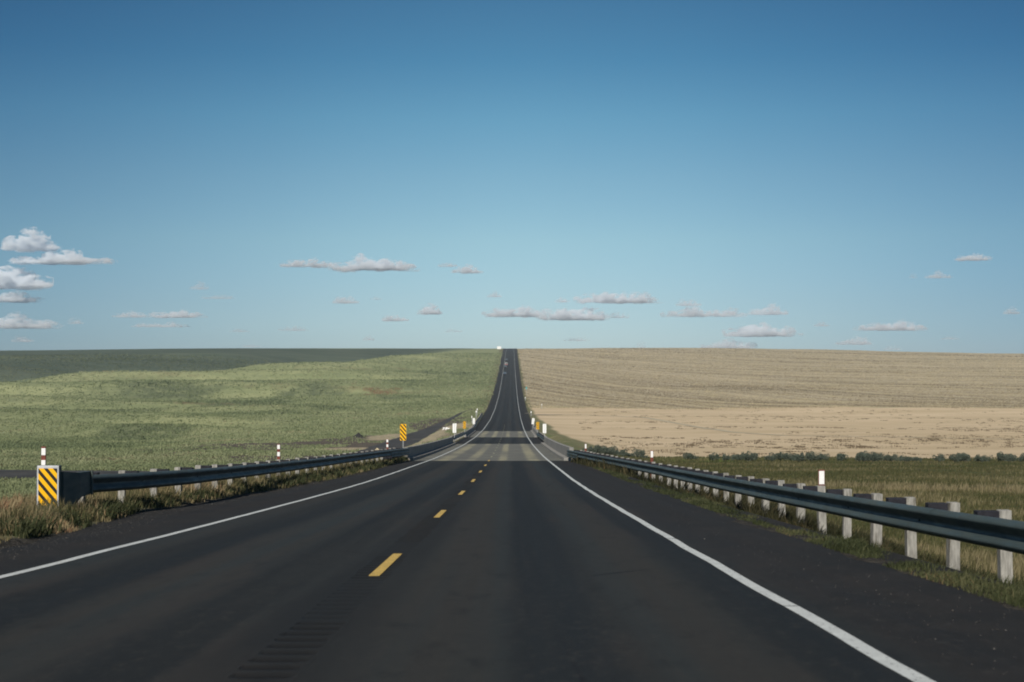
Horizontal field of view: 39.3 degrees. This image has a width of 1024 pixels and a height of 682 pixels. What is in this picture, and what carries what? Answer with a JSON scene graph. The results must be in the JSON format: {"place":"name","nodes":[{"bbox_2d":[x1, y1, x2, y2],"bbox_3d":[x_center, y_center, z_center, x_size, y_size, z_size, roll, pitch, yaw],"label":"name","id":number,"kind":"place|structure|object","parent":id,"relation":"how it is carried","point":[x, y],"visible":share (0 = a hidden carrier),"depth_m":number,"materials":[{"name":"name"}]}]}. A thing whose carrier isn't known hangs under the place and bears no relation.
{"place":"outdoors","nodes":[
{"label":"outdoors","id":0,"kind":"place"},
{"bbox_2d":[0,409,470,478],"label":"old road","id":1,"kind":"structure","parent":0,"point":[414,437],"depth_m":192.23,"materials":[{"name":"grey asphalt"}]},
{"bbox_2d":[0,349,1023,681],"bbox_3d":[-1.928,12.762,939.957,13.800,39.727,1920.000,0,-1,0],"label":"road","id":2,"kind":"structure","parent":0,"point":[490,571],"depth_m":12.43,"materials":[{"name":"black asphalt"}]},
{"bbox_2d":[0,463,398,554],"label":"loose stones","id":3,"kind":"object","parent":2,"relation":"on","point":[144,516],"visible":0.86,"depth_m":24.85,"materials":[{"name":"grey gravel"}]},
{"bbox_2d":[0,348,1023,611],"bbox_3d":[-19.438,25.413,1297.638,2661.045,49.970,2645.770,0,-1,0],"label":"ground","id":4,"kind":"structure","parent":0,"point":[568,426],"depth_m":522.47,"materials":[{"name":"beige plant"}]},
{"bbox_2d":[41,447,45,464],"bbox_3d":[-8.479,2.622,25.942,0.082,1.422,0.036,0,-1,0],"label":"delineator post","id":5,"kind":"object","parent":4,"relation":"on","point":[43,455],"visible":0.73,"depth_m":25.94,"materials":[{"name":"white plastic"}]},
{"bbox_2d":[36,465,92,507],"bbox_3d":[-7.913,2.753,25.386,0.424,1.170,1.406,0,-1,10],"label":"rail terminal","id":6,"kind":"object","parent":4,"relation":"on","point":[55,481],"visible":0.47,"depth_m":24.89,"materials":[{"name":"metal"}]},
{"bbox_2d":[0,456,408,542],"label":"dry grass","id":7,"kind":"structure","parent":4,"relation":"on","point":[6,501],"depth_m":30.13,"materials":[{"name":"plant"}]},
{"bbox_2d":[76,448,409,503],"bbox_3d":[-7.100,4.874,56.454,0.907,3.504,61.954,0,-1,1],"label":"guardrail","id":8,"kind":"object","parent":4,"relation":"on","point":[121,482],"visible":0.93,"depth_m":34.84,"materials":[{"name":"metal"}]},
{"bbox_2d":[0,352,503,498],"bbox_3d":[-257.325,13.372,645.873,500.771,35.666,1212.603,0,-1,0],"label":"meadow grass","id":9,"kind":"structure","parent":4,"relation":"on","point":[26,444],"depth_m":358.34,"materials":[{"name":"green plant"}]},
{"bbox_2d":[277,444,279,458],"bbox_3d":[-7.867,4.212,48.311,0.100,1.482,0.036,0,-1,0],"label":"delineator post","id":10,"kind":"object","parent":4,"relation":"on","point":[278,451],"visible":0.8,"depth_m":48.31,"materials":[{"name":"white plastic"}]},
{"bbox_2d":[400,424,405,446],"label":"object marker","id":11,"kind":"object","parent":4,"relation":"on","point":[403,432],"visible":0.96,"depth_m":88.88,"materials":[{"name":"yellow metal"}]},
{"bbox_2d":[453,423,455,441],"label":"object marker","id":12,"kind":"object","parent":4,"relation":"on","point":[454,428],"visible":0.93,"depth_m":157.00,"materials":[{"name":"metal"}]},
{"bbox_2d":[450,432,465,441],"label":"guardrail","id":13,"kind":"object","parent":4,"relation":"on","point":[459,435],"visible":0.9,"depth_m":175.89,"materials":[{"name":"metal"}]},
{"bbox_2d":[471,413,482,427],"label":"guardrail","id":14,"kind":"object","parent":4,"relation":"on","point":[478,419],"visible":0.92,"depth_m":306.41,"materials":[{"name":"metal"}]},
{"bbox_2d":[403,437,573,460],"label":"bridge","id":15,"kind":"structure","parent":4,"relation":"on","point":[549,449],"depth_m":109.66,"materials":[{"name":"concrete"}]},
{"bbox_2d":[464,426,538,436],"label":"bridge","id":16,"kind":"structure","parent":4,"relation":"on","point":[471,432],"depth_m":217.26,"materials":[{"name":"concrete"}]},
{"bbox_2d":[536,432,546,440],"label":"guardrail","id":17,"kind":"object","parent":4,"relation":"on","point":[540,435],"visible":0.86,"depth_m":174.00,"materials":[{"name":"metal"}]},
{"bbox_2d":[543,424,545,436],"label":"object marker","id":18,"kind":"object","parent":4,"relation":"on","point":[544,428],"visible":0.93,"depth_m":157.01,"materials":[{"name":"metal"}]},
{"bbox_2d":[582,447,596,452],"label":"sagebrush","id":19,"kind":"object","parent":4,"relation":"on","point":[591,449],"visible":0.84,"depth_m":141.77,"materials":[{"name":"green plant"}]},
{"bbox_2d":[587,444,605,453],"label":"sagebrush","id":20,"kind":"object","parent":4,"relation":"on","point":[597,447],"visible":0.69,"depth_m":144.05,"materials":[{"name":"green plant"}]},
{"bbox_2d":[598,445,615,453],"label":"sagebrush","id":21,"kind":"object","parent":4,"relation":"on","point":[605,451],"visible":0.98,"depth_m":143.14,"materials":[{"name":"green plant"}]},
{"bbox_2d":[609,451,622,455],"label":"sagebrush","id":22,"kind":"object","parent":4,"relation":"on","point":[615,453],"visible":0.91,"depth_m":143.67,"materials":[{"name":"green plant"}]},
{"bbox_2d":[632,448,644,456],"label":"sagebrush","id":23,"kind":"object","parent":4,"relation":"on","point":[640,452],"visible":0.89,"depth_m":144.20,"materials":[{"name":"green plant"}]},
{"bbox_2d":[650,450,652,461],"bbox_3d":[5.700,5.315,58.393,0.115,1.708,0.036,0,-1,0],"label":"delineator post","id":24,"kind":"object","parent":4,"relation":"on","point":[651,455],"visible":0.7,"depth_m":58.39,"materials":[{"name":"white plastic"}]},
{"bbox_2d":[682,453,693,459],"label":"sagebrush","id":25,"kind":"object","parent":4,"relation":"on","point":[687,455],"visible":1,"depth_m":138.81,"materials":[{"name":"green plant"}]},
{"bbox_2d":[708,452,719,459],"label":"sagebrush","id":26,"kind":"object","parent":4,"relation":"on","point":[714,457],"visible":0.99,"depth_m":136.59,"materials":[{"name":"green plant"}]},
{"bbox_2d":[722,453,732,460],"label":"sagebrush","id":27,"kind":"object","parent":4,"relation":"on","point":[725,457],"visible":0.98,"depth_m":134.48,"materials":[{"name":"green plant"}]},
{"bbox_2d":[735,454,743,459],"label":"sagebrush","id":28,"kind":"object","parent":4,"relation":"on","point":[739,457],"visible":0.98,"depth_m":136.08,"materials":[{"name":"green plant"}]},
{"bbox_2d":[744,451,755,460],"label":"sagebrush","id":29,"kind":"object","parent":4,"relation":"on","point":[748,457],"visible":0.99,"depth_m":134.10,"materials":[{"name":"green plant"}]},
{"bbox_2d":[764,456,773,460],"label":"sagebrush","id":30,"kind":"object","parent":4,"relation":"on","point":[769,457],"visible":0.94,"depth_m":135.55,"materials":[{"name":"green plant"}]},
{"bbox_2d":[516,347,1023,409],"bbox_3d":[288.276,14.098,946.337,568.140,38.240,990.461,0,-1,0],"label":"stubble straw","id":31,"kind":"object","parent":4,"relation":"on","point":[763,405],"visible":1,"depth_m":753.38,"materials":[{"name":"beige plant"}]},
{"bbox_2d":[769,452,781,459],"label":"sagebrush","id":32,"kind":"object","parent":4,"relation":"on","point":[776,456],"visible":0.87,"depth_m":137.13,"materials":[{"name":"green plant"}]},
{"bbox_2d":[779,452,795,460],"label":"sagebrush","id":33,"kind":"object","parent":4,"relation":"on","point":[785,456],"visible":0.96,"depth_m":137.21,"materials":[{"name":"green plant"}]},
{"bbox_2d":[567,450,1023,582],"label":"guardrail","id":34,"kind":"object","parent":4,"relation":"on","point":[1001,531],"visible":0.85,"depth_m":20.54,"materials":[{"name":"metal"}]},
{"bbox_2d":[570,455,1023,586],"bbox_3d":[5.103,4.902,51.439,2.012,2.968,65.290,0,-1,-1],"label":"weeds","id":35,"kind":"object","parent":4,"relation":"on","point":[761,510],"visible":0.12,"depth_m":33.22,"materials":[{"name":"green plant"}]},
{"bbox_2d":[792,454,806,461],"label":"sagebrush","id":36,"kind":"object","parent":4,"relation":"on","point":[798,457],"visible":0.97,"depth_m":133.52,"materials":[{"name":"green plant"}]},
{"bbox_2d":[579,409,1023,455],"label":"scrub tufts","id":37,"kind":"object","parent":4,"relation":"on","point":[792,440],"visible":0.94,"depth_m":223.49,"materials":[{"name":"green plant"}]},
{"bbox_2d":[588,465,1023,607],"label":"green grass","id":38,"kind":"structure","parent":4,"relation":"on","point":[1013,595],"depth_m":16.82,"materials":[{"name":"green plant"}]},
{"bbox_2d":[800,451,814,461],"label":"sagebrush","id":39,"kind":"object","parent":4,"relation":"on","point":[810,457],"visible":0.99,"depth_m":134.09,"materials":[{"name":"green plant"}]},
{"bbox_2d":[602,453,1023,581],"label":"pasture grass","id":40,"kind":"structure","parent":4,"relation":"on","point":[843,475],"depth_m":82.64,"materials":[{"name":"green plant"}]},
{"bbox_2d":[812,452,824,460],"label":"sagebrush","id":41,"kind":"object","parent":4,"relation":"on","point":[819,456],"visible":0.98,"depth_m":136.25,"materials":[{"name":"green plant"}]},
{"bbox_2d":[818,470,824,485],"bbox_3d":[5.711,3.213,26.433,0.115,1.671,0.036,0,-1,0],"label":"delineator post","id":42,"kind":"object","parent":4,"relation":"on","point":[821,477],"visible":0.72,"depth_m":26.43,"materials":[{"name":"white plastic"}]},
{"bbox_2d":[836,453,848,460],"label":"sagebrush","id":43,"kind":"object","parent":4,"relation":"on","point":[840,456],"visible":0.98,"depth_m":137.71,"materials":[{"name":"green plant"}]},
{"bbox_2d":[855,453,866,460],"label":"sagebrush","id":44,"kind":"object","parent":4,"relation":"on","point":[861,456],"visible":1,"depth_m":132.83,"materials":[{"name":"green plant"}]},
{"bbox_2d":[866,452,877,461],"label":"sagebrush","id":45,"kind":"object","parent":4,"relation":"on","point":[873,457],"visible":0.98,"depth_m":133.36,"materials":[{"name":"green plant"}]},
{"bbox_2d":[872,452,883,460],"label":"sagebrush","id":46,"kind":"object","parent":4,"relation":"on","point":[881,456],"visible":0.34,"depth_m":134.91,"materials":[{"name":"green plant"}]},
{"bbox_2d":[883,455,892,460],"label":"sagebrush","id":47,"kind":"object","parent":4,"relation":"on","point":[886,457],"visible":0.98,"depth_m":134.92,"materials":[{"name":"green plant"}]},
{"bbox_2d":[887,454,901,461],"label":"sagebrush","id":48,"kind":"object","parent":4,"relation":"on","point":[895,458],"visible":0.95,"depth_m":134.72,"materials":[{"name":"green plant"}]},
{"bbox_2d":[908,456,920,461],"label":"sagebrush","id":49,"kind":"object","parent":4,"relation":"on","point":[915,459],"visible":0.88,"depth_m":133.33,"materials":[{"name":"green plant"}]},
{"bbox_2d":[932,453,944,461],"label":"sagebrush","id":50,"kind":"object","parent":4,"relation":"on","point":[939,457],"visible":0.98,"depth_m":134.79,"materials":[{"name":"green plant"}]},
{"bbox_2d":[948,453,960,461],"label":"sagebrush","id":51,"kind":"object","parent":4,"relation":"on","point":[954,457],"visible":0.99,"depth_m":134.28,"materials":[{"name":"green plant"}]},
{"bbox_2d":[960,452,970,461],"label":"sagebrush","id":52,"kind":"object","parent":4,"relation":"on","point":[964,456],"visible":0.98,"depth_m":133.81,"materials":[{"name":"green plant"}]},
{"bbox_2d":[973,455,985,461],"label":"sagebrush","id":53,"kind":"object","parent":4,"relation":"on","point":[979,458],"visible":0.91,"depth_m":132.17,"materials":[{"name":"green plant"}]},
{"bbox_2d":[981,455,992,461],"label":"sagebrush","id":54,"kind":"object","parent":4,"relation":"on","point":[985,457],"visible":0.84,"depth_m":133.03,"materials":[{"name":"green plant"}]},
{"bbox_2d":[997,451,1003,461],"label":"sagebrush","id":55,"kind":"object","parent":4,"relation":"on","point":[999,455],"visible":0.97,"depth_m":135.94,"materials":[{"name":"green plant"}]},
{"bbox_2d":[997,453,1017,461],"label":"sagebrush","id":56,"kind":"object","parent":4,"relation":"on","point":[1006,455],"visible":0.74,"depth_m":135.13,"materials":[{"name":"green plant"}]},
{"bbox_2d":[1006,456,1015,460],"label":"sagebrush","id":57,"kind":"object","parent":4,"relation":"on","point":[1009,459],"visible":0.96,"depth_m":133.21,"materials":[{"name":"green plant"}]},
{"bbox_2d":[1016,453,1023,461],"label":"sagebrush","id":58,"kind":"object","parent":4,"relation":"on","point":[1020,457],"visible":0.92,"depth_m":135.07,"materials":[{"name":"green plant"}]},
{"bbox_2d":[0,0,1023,352],"label":"sky","id":59,"kind":"structure","parent":0,"point":[175,174],"materials":[{"name":"blue"}]},
{"bbox_2d":[598,415,988,438],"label":"path","id":60,"kind":"structure","parent":0,"point":[751,433],"depth_m":282.24,"materials":[{"name":"soil"}]}
]}

